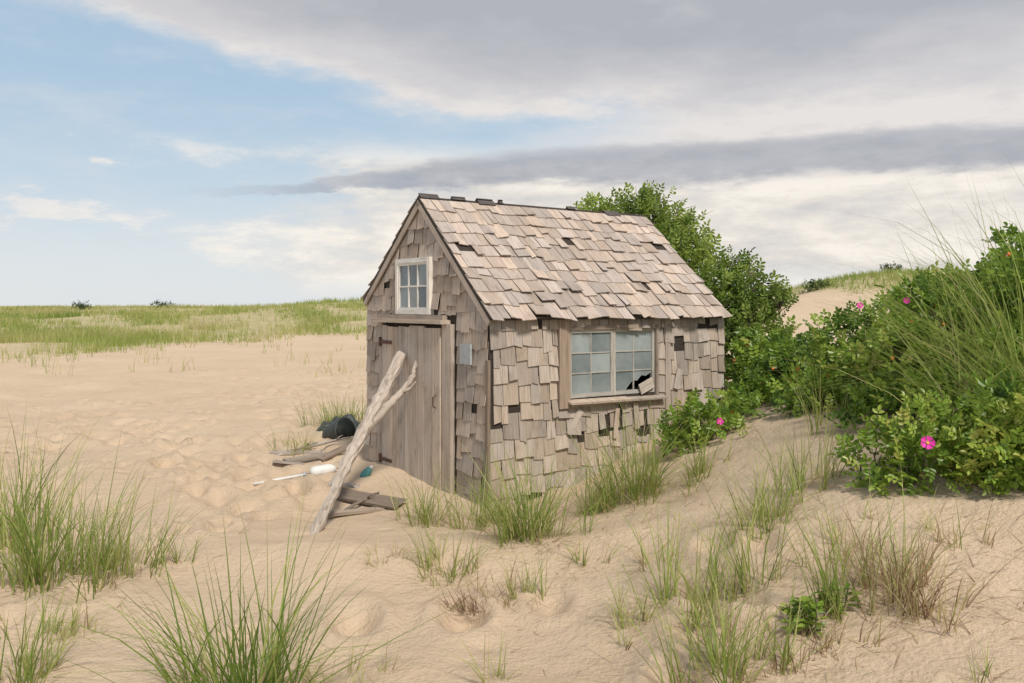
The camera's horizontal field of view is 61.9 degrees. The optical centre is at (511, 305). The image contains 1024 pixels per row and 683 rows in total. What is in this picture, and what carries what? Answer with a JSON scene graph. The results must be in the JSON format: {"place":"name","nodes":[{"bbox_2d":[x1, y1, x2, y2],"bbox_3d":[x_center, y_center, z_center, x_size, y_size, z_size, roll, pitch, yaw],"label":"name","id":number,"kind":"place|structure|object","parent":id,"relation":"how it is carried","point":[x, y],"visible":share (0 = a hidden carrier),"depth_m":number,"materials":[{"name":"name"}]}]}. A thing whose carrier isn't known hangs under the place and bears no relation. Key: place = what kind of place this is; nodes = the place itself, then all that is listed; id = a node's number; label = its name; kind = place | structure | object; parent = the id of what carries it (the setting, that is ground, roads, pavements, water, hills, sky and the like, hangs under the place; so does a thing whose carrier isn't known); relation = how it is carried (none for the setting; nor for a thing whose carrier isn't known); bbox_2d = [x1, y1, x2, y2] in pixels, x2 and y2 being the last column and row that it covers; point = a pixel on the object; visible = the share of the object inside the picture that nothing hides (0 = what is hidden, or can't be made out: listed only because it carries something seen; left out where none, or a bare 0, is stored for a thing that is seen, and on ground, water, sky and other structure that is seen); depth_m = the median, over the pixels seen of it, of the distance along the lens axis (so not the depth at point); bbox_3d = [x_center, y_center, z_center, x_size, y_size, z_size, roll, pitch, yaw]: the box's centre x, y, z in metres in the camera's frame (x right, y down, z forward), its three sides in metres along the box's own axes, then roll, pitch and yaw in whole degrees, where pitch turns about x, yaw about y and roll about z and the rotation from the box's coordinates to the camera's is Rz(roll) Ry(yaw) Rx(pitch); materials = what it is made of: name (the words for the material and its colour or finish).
{"place":"outdoors","nodes":[
{"label":"outdoors","id":0,"kind":"place"},
{"bbox_2d":[0,273,1023,682],"bbox_3d":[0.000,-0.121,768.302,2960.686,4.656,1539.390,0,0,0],"label":"ground","id":1,"kind":"structure","parent":0,"point":[216,463],"depth_m":6.25,"materials":[{"name":"beige sand"}]},
{"bbox_2d":[0,587,127,682],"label":"tussock","id":2,"kind":"object","parent":1,"relation":"on","point":[30,671],"visible":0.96,"depth_m":4.58,"materials":[{"name":"green plant"}]},
{"bbox_2d":[0,572,127,665],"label":"tussock","id":3,"kind":"object","parent":1,"relation":"on","point":[72,625],"visible":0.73,"depth_m":5.17,"materials":[{"name":"green plant"}]},
{"bbox_2d":[0,402,146,553],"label":"tussock","id":4,"kind":"object","parent":1,"relation":"on","point":[21,503],"visible":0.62,"depth_m":7.20,"materials":[{"name":"green plant"}]},
{"bbox_2d":[72,300,93,309],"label":"distant shrub","id":5,"kind":"object","parent":1,"relation":"on","point":[79,305],"visible":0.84,"depth_m":87.86,"materials":[{"name":"green plant"}]},
{"bbox_2d":[30,596,144,641],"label":"tussock","id":6,"kind":"object","parent":1,"relation":"on","point":[88,623],"visible":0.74,"depth_m":5.21,"materials":[{"name":"green plant"}]},
{"bbox_2d":[0,433,177,617],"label":"tussock","id":7,"kind":"object","parent":1,"relation":"on","point":[33,572],"visible":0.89,"depth_m":6.03,"materials":[{"name":"green plant"}]},
{"bbox_2d":[0,470,217,584],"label":"tussock","id":8,"kind":"object","parent":1,"relation":"on","point":[120,561],"visible":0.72,"depth_m":6.23,"materials":[{"name":"green plant"}]},
{"bbox_2d":[149,300,177,308],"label":"distant shrub","id":9,"kind":"object","parent":1,"relation":"on","point":[161,304],"visible":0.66,"depth_m":90.00,"materials":[{"name":"green plant"}]},
{"bbox_2d":[139,519,212,564],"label":"tussock","id":10,"kind":"object","parent":1,"relation":"on","point":[176,560],"visible":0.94,"depth_m":6.46,"materials":[{"name":"green plant"}]},
{"bbox_2d":[0,482,488,682],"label":"tussock","id":11,"kind":"object","parent":1,"relation":"on","point":[269,668],"visible":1,"depth_m":4.13,"materials":[{"name":"green plant"}]},
{"bbox_2d":[253,473,306,484],"bbox_3d":[-2.670,1.997,9.846,0.601,0.097,0.042,0,0,-25],"label":"pole","id":12,"kind":"object","parent":1,"relation":"on","point":[285,478],"visible":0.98,"depth_m":9.87,"materials":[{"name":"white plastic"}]},
{"bbox_2d":[272,460,303,464],"bbox_3d":[-2.874,2.015,10.981,0.506,0.033,0.110,3,-5,14],"label":"board","id":13,"kind":"object","parent":1,"relation":"on","point":[285,462],"visible":1,"depth_m":10.94,"materials":[{"name":"wood"}]},
{"bbox_2d":[283,452,326,461],"bbox_3d":[-2.646,1.975,11.139,0.664,0.033,0.120,-4,10,-29],"label":"board","id":14,"kind":"object","parent":13,"relation":"on","point":[302,458],"visible":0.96,"depth_m":11.08,"materials":[{"name":"wood"}]},
{"bbox_2d":[244,420,332,457],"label":"tussock","id":15,"kind":"object","parent":1,"relation":"on","point":[304,444],"visible":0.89,"depth_m":11.63,"materials":[{"name":"green plant"}]},
{"bbox_2d":[275,441,317,455],"bbox_3d":[-2.959,1.956,11.726,0.109,0.161,0.773,0,0,38],"label":"stick","id":16,"kind":"object","parent":1,"relation":"on","point":[298,448],"visible":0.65,"depth_m":11.71,"materials":[{"name":"beige wood"}]},
{"bbox_2d":[269,450,325,454],"bbox_3d":[-2.901,1.992,11.598,0.775,0.033,0.140,2,5,-10],"label":"board","id":17,"kind":"object","parent":1,"relation":"on","point":[275,452],"visible":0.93,"depth_m":11.57,"materials":[{"name":"wood"}]},
{"bbox_2d":[301,464,338,474],"bbox_3d":[-2.273,1.973,10.217,0.500,0.131,0.131,-6,2,-20],"label":"buoy","id":18,"kind":"object","parent":1,"relation":"on","point":[322,469],"visible":0.78,"depth_m":10.17,"materials":[{"name":"white plastic"}]},
{"bbox_2d":[302,435,349,448],"bbox_3d":[-2.620,1.920,11.983,0.702,0.190,0.082,0,0,-25],"label":"stick","id":19,"kind":"object","parent":1,"relation":"on","point":[326,442],"visible":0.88,"depth_m":11.98,"materials":[{"name":"beige wood"}]},
{"bbox_2d":[288,386,366,427],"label":"tussock","id":20,"kind":"object","parent":1,"relation":"on","point":[338,414],"visible":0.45,"depth_m":14.14,"materials":[{"name":"green plant"}]},
{"bbox_2d":[317,441,351,461],"bbox_3d":[-2.305,1.921,11.281,0.120,0.033,0.616,14,21,35],"label":"board","id":21,"kind":"object","parent":1,"relation":"on","point":[333,453],"visible":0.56,"depth_m":11.22,"materials":[{"name":"wood"}]},
{"bbox_2d":[316,414,359,430],"bbox_3d":[-2.674,1.870,13.530,0.891,0.320,0.740,0,0,0],"label":"tarp","id":22,"kind":"object","parent":1,"relation":"on","point":[350,417],"visible":0.38,"depth_m":13.43,"materials":[{"name":"black plastic"}]},
{"bbox_2d":[322,417,355,438],"bbox_3d":[-2.596,1.898,12.703,0.375,0.407,0.407,-19,-19,34],"label":"plastic tub","id":23,"kind":"object","parent":1,"relation":"on","point":[344,426],"visible":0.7,"depth_m":12.60,"materials":[{"name":"black plastic"}]},
{"bbox_2d":[342,483,359,487],"bbox_3d":[-1.804,1.945,9.278,0.070,0.033,0.547,-7,-2,-39],"label":"board","id":24,"kind":"object","parent":1,"relation":"on","point":[350,485],"visible":0.56,"depth_m":9.14,"materials":[{"name":"wood"}]},
{"bbox_2d":[328,507,384,516],"bbox_3d":[-1.580,2.064,8.581,0.623,0.034,0.090,1,5,-29],"label":"board","id":25,"kind":"object","parent":1,"relation":"on","point":[354,511],"visible":0.91,"depth_m":8.56,"materials":[{"name":"wood"}]},
{"bbox_2d":[336,492,378,516],"bbox_3d":[-1.543,2.019,8.722,0.120,0.189,0.600,0,0,37],"label":"stick","id":26,"kind":"object","parent":1,"relation":"on","point":[351,506],"visible":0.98,"depth_m":8.76,"materials":[{"name":"grey wood"}]},
{"bbox_2d":[279,611,446,682],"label":"tussock","id":27,"kind":"object","parent":1,"relation":"on","point":[332,673],"visible":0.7,"depth_m":4.58,"materials":[{"name":"green plant"}]},
{"bbox_2d":[310,351,416,534],"bbox_3d":[-1.534,1.217,8.597,0.434,1.714,2.724,0,0,15],"label":"driftwood log","id":28,"kind":"object","parent":1,"relation":"on","point":[379,407],"visible":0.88,"depth_m":9.06,"materials":[{"name":"beige wood"}]},
{"bbox_2d":[360,465,372,476],"bbox_3d":[-1.664,1.914,9.818,0.098,0.192,0.099,37,4,-19],"label":"bottle","id":29,"kind":"object","parent":1,"relation":"on","point":[366,472],"visible":0.84,"depth_m":9.78,"materials":[{"name":"teal glass"}]},
{"bbox_2d":[336,488,406,509],"bbox_3d":[-1.481,2.006,8.876,0.809,0.034,0.200,3,16,24],"label":"board","id":30,"kind":"object","parent":1,"relation":"on","point":[354,496],"visible":0.87,"depth_m":8.85,"materials":[{"name":"wood"}]},
{"bbox_2d":[363,533,417,568],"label":"tussock","id":31,"kind":"object","parent":1,"relation":"on","point":[399,552],"visible":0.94,"depth_m":6.35,"materials":[{"name":"green plant"}]},
{"bbox_2d":[360,460,501,527],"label":"tussock","id":32,"kind":"object","parent":1,"relation":"on","point":[425,518],"visible":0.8,"depth_m":7.87,"materials":[{"name":"green plant"}]},
{"bbox_2d":[365,500,513,600],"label":"tussock","id":33,"kind":"object","parent":1,"relation":"on","point":[430,559],"visible":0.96,"depth_m":6.22,"materials":[{"name":"green plant"}]},
{"bbox_2d":[394,447,539,535],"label":"tussock","id":34,"kind":"object","parent":1,"relation":"on","point":[472,509],"visible":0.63,"depth_m":7.72,"materials":[{"name":"green plant"}]},
{"bbox_2d":[415,623,539,682],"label":"tussock","id":35,"kind":"object","parent":1,"relation":"on","point":[498,673],"visible":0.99,"depth_m":4.51,"materials":[{"name":"green plant"}]},
{"bbox_2d":[421,550,549,625],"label":"tussock","id":36,"kind":"object","parent":1,"relation":"on","point":[476,603],"visible":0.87,"depth_m":5.69,"materials":[{"name":"green plant"}]},
{"bbox_2d":[0,265,971,376],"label":"field grass","id":37,"kind":"structure","parent":1,"relation":"on","point":[99,337],"depth_m":50.73,"materials":[{"name":"green plant"}]},
{"bbox_2d":[485,527,567,610],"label":"tussock","id":38,"kind":"object","parent":1,"relation":"on","point":[541,569],"visible":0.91,"depth_m":5.88,"materials":[{"name":"green plant"}]},
{"bbox_2d":[430,427,655,563],"bbox_3d":[0.358,1.437,7.051,2.560,1.121,2.356,0,0,0],"label":"tussock","id":39,"kind":"object","parent":1,"relation":"on","point":[510,520],"visible":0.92,"depth_m":6.84,"materials":[{"name":"green plant"}]},
{"bbox_2d":[361,193,732,507],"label":"shack","id":40,"kind":"structure","parent":1,"relation":"on","point":[492,318],"depth_m":9.53,"materials":[{"name":"wood"}]},
{"bbox_2d":[378,325,441,489],"bbox_3d":[-1.206,1.219,9.867,0.083,1.979,1.466,0,0,-35],"label":"door","id":41,"kind":"structure","parent":40,"relation":"in","point":[412,428],"depth_m":9.70,"materials":[{"name":"wood"}]},
{"bbox_2d":[395,257,433,314],"bbox_3d":[-1.128,-0.222,9.829,0.060,0.645,0.820,0,0,-35],"label":"window","id":42,"kind":"structure","parent":40,"relation":"in","point":[413,276],"depth_m":9.81,"materials":[{"name":"white paint"}]},
{"bbox_2d":[557,320,667,408],"bbox_3d":[1.140,0.600,9.508,1.550,1.000,0.143,0,0,-35],"label":"window","id":43,"kind":"structure","parent":40,"relation":"in","point":[594,360],"depth_m":9.48,"materials":[{"name":"paint"}]},
{"bbox_2d":[545,526,630,570],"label":"tussock","id":44,"kind":"object","parent":1,"relation":"on","point":[585,559],"visible":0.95,"depth_m":6.28,"materials":[{"name":"green plant"}]},
{"bbox_2d":[547,440,661,520],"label":"tussock","id":45,"kind":"object","parent":1,"relation":"on","point":[592,502],"visible":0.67,"depth_m":7.88,"materials":[{"name":"green plant"}]},
{"bbox_2d":[503,388,755,518],"bbox_3d":[0.950,1.358,7.922,2.956,1.213,2.383,0,0,19],"label":"tussock","id":46,"kind":"object","parent":1,"relation":"on","point":[635,490],"visible":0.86,"depth_m":7.90,"materials":[{"name":"green plant"}]},
{"bbox_2d":[575,564,685,664],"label":"tussock","id":47,"kind":"object","parent":1,"relation":"on","point":[621,623],"visible":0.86,"depth_m":5.10,"materials":[{"name":"green plant"}]},
{"bbox_2d":[573,180,726,306],"bbox_3d":[2.059,-0.302,13.938,3.224,3.559,1.979,0,0,18],"label":"leafy tree","id":48,"kind":"object","parent":1,"relation":"on","point":[676,235],"visible":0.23,"depth_m":13.71,"materials":[{"name":"green plant"}]},
{"bbox_2d":[614,512,703,572],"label":"tussock","id":49,"kind":"object","parent":1,"relation":"on","point":[642,557],"visible":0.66,"depth_m":6.05,"materials":[{"name":"green plant"}]},
{"bbox_2d":[536,485,788,638],"bbox_3d":[1.155,1.518,5.173,1.508,0.873,1.752,0,0,-38],"label":"tussock","id":50,"kind":"object","parent":1,"relation":"on","point":[711,595],"visible":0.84,"depth_m":5.22,"materials":[{"name":"green plant"}]},
{"bbox_2d":[633,420,766,497],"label":"tussock","id":51,"kind":"object","parent":1,"relation":"on","point":[701,470],"visible":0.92,"depth_m":7.80,"materials":[{"name":"green plant"}]},
{"bbox_2d":[651,386,765,457],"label":"rose bush","id":52,"kind":"object","parent":1,"relation":"on","point":[726,415],"visible":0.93,"depth_m":8.88,"materials":[{"name":"green plant"}]},
{"bbox_2d":[585,547,884,682],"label":"tussock","id":53,"kind":"object","parent":1,"relation":"on","point":[724,660],"visible":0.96,"depth_m":4.27,"materials":[{"name":"green plant"}]},
{"bbox_2d":[610,447,877,616],"bbox_3d":[1.343,1.309,5.210,2.142,0.953,1.277,0,0,26],"label":"tussock","id":54,"kind":"object","parent":1,"relation":"on","point":[746,567],"visible":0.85,"depth_m":5.16,"materials":[{"name":"green plant"}]},
{"bbox_2d":[696,243,798,388],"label":"leafy shrub","id":55,"kind":"object","parent":1,"relation":"on","point":[740,299],"visible":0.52,"depth_m":12.23,"materials":[{"name":"green plant"}]},
{"bbox_2d":[688,434,853,546],"bbox_3d":[1.795,1.284,6.068,1.197,0.775,1.727,0,0,38],"label":"tussock","id":56,"kind":"object","parent":1,"relation":"on","point":[767,514],"visible":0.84,"depth_m":6.02,"materials":[{"name":"green plant"}]},
{"bbox_2d":[714,313,832,411],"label":"rose bush","id":57,"kind":"object","parent":1,"relation":"on","point":[754,360],"visible":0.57,"depth_m":10.01,"materials":[{"name":"green plant"}]},
{"bbox_2d":[722,390,879,496],"bbox_3d":[2.338,1.034,6.466,1.226,0.894,1.257,0,0,-28],"label":"tussock","id":58,"kind":"object","parent":1,"relation":"on","point":[824,477],"visible":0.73,"depth_m":6.44,"materials":[{"name":"green plant"}]},
{"bbox_2d":[677,595,925,682],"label":"tussock","id":59,"kind":"object","parent":1,"relation":"on","point":[825,643],"visible":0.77,"depth_m":4.30,"materials":[{"name":"green plant"}]},
{"bbox_2d":[800,278,829,293],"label":"distant shrub","id":60,"kind":"object","parent":1,"relation":"on","point":[820,284],"visible":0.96,"depth_m":61.96,"materials":[{"name":"green plant"}]},
{"bbox_2d":[777,579,861,636],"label":"leafy weed","id":61,"kind":"object","parent":1,"relation":"on","point":[810,605],"visible":0.66,"depth_m":4.55,"materials":[{"name":"green plant"}]},
{"bbox_2d":[771,320,895,435],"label":"tussock","id":62,"kind":"object","parent":1,"relation":"on","point":[818,415],"visible":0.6,"depth_m":7.59,"materials":[{"name":"green plant"}]},
{"bbox_2d":[657,165,1023,414],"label":"tussock","id":63,"kind":"object","parent":1,"relation":"on","point":[972,318],"visible":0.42,"depth_m":6.82,"materials":[{"name":"green plant"}]},
{"bbox_2d":[764,291,917,429],"bbox_3d":[3.244,0.508,8.311,1.584,1.423,2.830,0,0,22],"label":"rose bush","id":64,"kind":"object","parent":1,"relation":"on","point":[862,398],"visible":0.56,"depth_m":8.45,"materials":[{"name":"green plant"}]},
{"bbox_2d":[760,474,927,569],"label":"tussock","id":65,"kind":"object","parent":1,"relation":"on","point":[844,555],"visible":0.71,"depth_m":5.24,"materials":[{"name":"green plant"}]},
{"bbox_2d":[712,156,1023,368],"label":"tussock","id":66,"kind":"object","parent":1,"relation":"on","point":[964,264],"visible":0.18,"depth_m":7.60,"materials":[{"name":"green plant"}]},
{"bbox_2d":[736,204,1023,446],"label":"tussock","id":67,"kind":"object","parent":1,"relation":"on","point":[1012,365],"visible":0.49,"depth_m":6.10,"materials":[{"name":"green plant"}]},
{"bbox_2d":[745,460,1018,624],"bbox_3d":[1.949,1.276,4.665,1.399,0.917,1.370,0,0,-19],"label":"tussock","id":68,"kind":"object","parent":1,"relation":"on","point":[822,573],"visible":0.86,"depth_m":4.65,"materials":[{"name":"green plant"}]},
{"bbox_2d":[879,261,902,272],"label":"distant shrub","id":69,"kind":"object","parent":1,"relation":"on","point":[890,267],"visible":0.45,"depth_m":65.98,"materials":[{"name":"green plant"}]},
{"bbox_2d":[800,492,1022,641],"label":"tussock","id":70,"kind":"object","parent":1,"relation":"on","point":[909,596],"visible":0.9,"depth_m":4.58,"materials":[{"name":"beige plant"}]},
{"bbox_2d":[826,358,1023,495],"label":"rose bush","id":71,"kind":"object","parent":1,"relation":"on","point":[989,440],"visible":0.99,"depth_m":5.78,"materials":[{"name":"green plant"}]},
{"bbox_2d":[834,258,1023,427],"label":"rose bush","id":72,"kind":"object","parent":1,"relation":"on","point":[925,293],"visible":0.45,"depth_m":7.67,"materials":[{"name":"green plant"}]},
{"bbox_2d":[842,267,1023,420],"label":"tussock","id":73,"kind":"object","parent":1,"relation":"on","point":[954,357],"visible":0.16,"depth_m":6.70,"materials":[{"name":"green plant"}]},
{"bbox_2d":[883,486,1008,557],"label":"tussock","id":74,"kind":"object","parent":1,"relation":"on","point":[957,536],"visible":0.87,"depth_m":5.09,"materials":[{"name":"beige plant"}]},
{"bbox_2d":[949,632,1023,682],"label":"tussock","id":75,"kind":"object","parent":1,"relation":"on","point":[986,670],"visible":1,"depth_m":3.88,"materials":[{"name":"green plant"}]},
{"bbox_2d":[952,222,1023,394],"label":"rose bush","id":76,"kind":"object","parent":1,"relation":"on","point":[1007,255],"visible":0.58,"depth_m":7.11,"materials":[{"name":"green plant"}]},
{"bbox_2d":[0,0,1023,305],"label":"sky","id":77,"kind":"structure","parent":0,"point":[190,152],"materials":[{"name":"blue"}]},
{"bbox_2d":[4,402,1023,682],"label":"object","id":78,"kind":"object","parent":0,"point":[678,580],"depth_m":5.58,"materials":[{"name":"plant"}]}
]}

